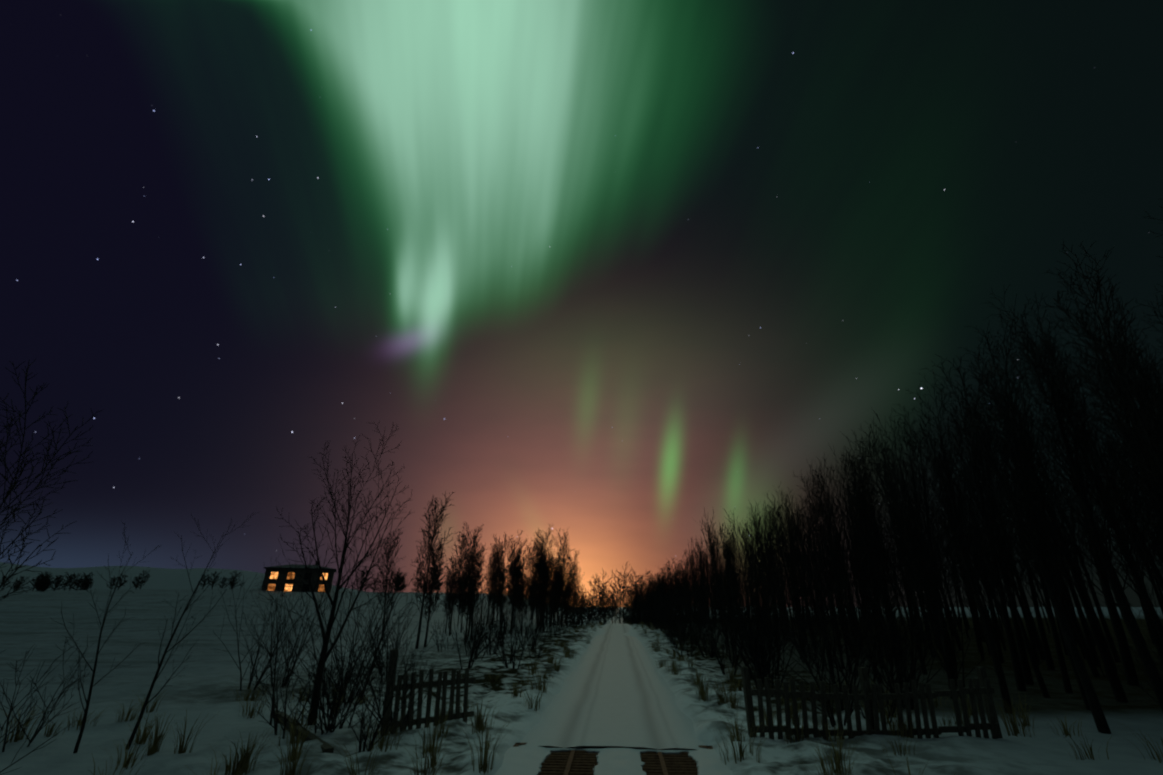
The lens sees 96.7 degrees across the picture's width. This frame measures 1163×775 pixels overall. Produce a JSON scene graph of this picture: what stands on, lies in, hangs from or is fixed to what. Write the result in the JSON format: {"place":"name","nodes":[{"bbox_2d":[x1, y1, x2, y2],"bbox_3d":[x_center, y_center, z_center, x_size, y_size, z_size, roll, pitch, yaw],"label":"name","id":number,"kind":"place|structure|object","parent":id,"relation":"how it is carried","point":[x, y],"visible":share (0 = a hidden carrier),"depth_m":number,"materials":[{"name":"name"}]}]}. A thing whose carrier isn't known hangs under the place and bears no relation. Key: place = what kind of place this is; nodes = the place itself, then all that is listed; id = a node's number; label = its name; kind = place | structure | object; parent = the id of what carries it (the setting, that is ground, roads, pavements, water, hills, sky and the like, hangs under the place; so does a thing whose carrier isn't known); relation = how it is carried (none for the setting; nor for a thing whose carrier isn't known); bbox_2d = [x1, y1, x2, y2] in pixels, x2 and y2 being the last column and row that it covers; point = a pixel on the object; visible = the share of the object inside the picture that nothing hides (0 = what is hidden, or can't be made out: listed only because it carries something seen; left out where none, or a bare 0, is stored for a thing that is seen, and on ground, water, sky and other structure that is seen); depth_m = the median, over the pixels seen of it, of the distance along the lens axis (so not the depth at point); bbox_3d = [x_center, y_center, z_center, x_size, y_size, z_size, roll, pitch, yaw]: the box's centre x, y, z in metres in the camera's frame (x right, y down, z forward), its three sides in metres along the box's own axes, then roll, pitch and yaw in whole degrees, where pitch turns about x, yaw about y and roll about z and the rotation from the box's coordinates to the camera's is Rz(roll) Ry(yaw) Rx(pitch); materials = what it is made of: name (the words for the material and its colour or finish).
{"place":"outdoors","nodes":[
{"label":"outdoors","id":0,"kind":"place"},
{"bbox_2d":[0,562,1162,774],"bbox_3d":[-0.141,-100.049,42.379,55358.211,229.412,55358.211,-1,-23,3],"label":"snowy ground","id":1,"kind":"structure","parent":0,"point":[206,683],"depth_m":12.64,"materials":[{"name":"white snow"}]},
{"bbox_2d":[0,359,101,599],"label":"tree","id":2,"kind":"object","parent":1,"relation":"on","point":[9,491],"visible":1,"depth_m":7.04,"materials":[{"name":"black plant"}]},
{"bbox_2d":[50,512,302,752],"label":"saplings","id":3,"kind":"object","parent":1,"relation":"on","point":[135,729],"visible":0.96,"depth_m":8.19,"materials":[{"name":"brown plant"}]},
{"bbox_2d":[261,563,336,591],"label":"house","id":4,"kind":"structure","parent":1,"relation":"on","point":[271,582],"depth_m":101.40,"materials":[{"name":"black"}]},
{"bbox_2d":[302,573,311,590],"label":"windows","id":5,"kind":"structure","parent":4,"relation":"in","point":[310,574],"depth_m":101.97,"materials":[{"name":"black"}]},
{"bbox_2d":[270,710,333,752],"bbox_3d":[-4.655,5.600,8.463,0.120,0.151,3.680,18,-29,-36],"label":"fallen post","id":6,"kind":"object","parent":1,"relation":"on","point":[326,747],"visible":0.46,"depth_m":8.03,"materials":[{"name":"brown wood"}]},
{"bbox_2d":[273,422,412,724],"bbox_3d":[-4.754,3.311,10.137,2.411,5.885,2.116,-1,-23,3],"label":"birch tree","id":7,"kind":"object","parent":1,"relation":"on","point":[331,620],"visible":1,"depth_m":10.00,"materials":[{"name":"brown plant"}]},
{"bbox_2d":[381,649,475,735],"bbox_3d":[-2.521,5.301,8.759,1.621,1.602,0.152,18,-29,-35],"label":"picket fence","id":8,"kind":"object","parent":1,"relation":"on","point":[457,680],"visible":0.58,"depth_m":8.67,"materials":[{"name":"brown wood"}]},
{"bbox_2d":[374,492,717,648],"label":"tree row","id":9,"kind":"object","parent":1,"relation":"on","point":[544,571],"visible":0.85,"depth_m":40.15,"materials":[{"name":"black plant"}]},
{"bbox_2d":[0,443,1162,774],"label":"shrubs","id":10,"kind":"object","parent":1,"relation":"on","point":[754,645],"visible":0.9,"depth_m":13.48,"materials":[{"name":"black plant"}]},
{"bbox_2d":[0,620,1162,774],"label":"grass tussocks","id":11,"kind":"object","parent":1,"relation":"on","point":[242,766],"depth_m":7.96,"materials":[{"name":"brown plant"}]},
{"bbox_2d":[494,743,732,774],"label":"bridge","id":12,"kind":"structure","parent":1,"relation":"on","point":[576,760],"depth_m":7.16,"materials":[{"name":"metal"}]},
{"bbox_2d":[637,505,1000,626],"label":"forest trees","id":13,"kind":"object","parent":1,"relation":"on","point":[676,576],"visible":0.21,"depth_m":63.41,"materials":[{"name":"black plant"}]},
{"bbox_2d":[741,667,1002,739],"bbox_3d":[4.732,5.258,8.304,4.182,1.369,0.310,2,-23,-4],"label":"picket fence","id":14,"kind":"object","parent":1,"relation":"on","point":[983,689],"visible":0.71,"depth_m":8.27,"materials":[{"name":"brown wood"}]},
{"bbox_2d":[681,315,1162,670],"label":"forest trees","id":15,"kind":"object","parent":1,"relation":"on","point":[793,559],"visible":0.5,"depth_m":27.58,"materials":[{"name":"black plant"}]},
{"bbox_2d":[783,206,1162,733],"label":"forest trees","id":16,"kind":"object","parent":1,"relation":"on","point":[1037,546],"visible":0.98,"depth_m":12.99,"materials":[{"name":"black plant"}]},
{"bbox_2d":[0,0,1162,606],"label":"sky","id":17,"kind":"structure","parent":0,"point":[612,273],"materials":[{"name":"black"}]},
{"bbox_2d":[518,611,705,749],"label":"road","id":18,"kind":"structure","parent":0,"point":[615,690],"depth_m":10.94,"materials":[{"name":"white snow"}]}
]}

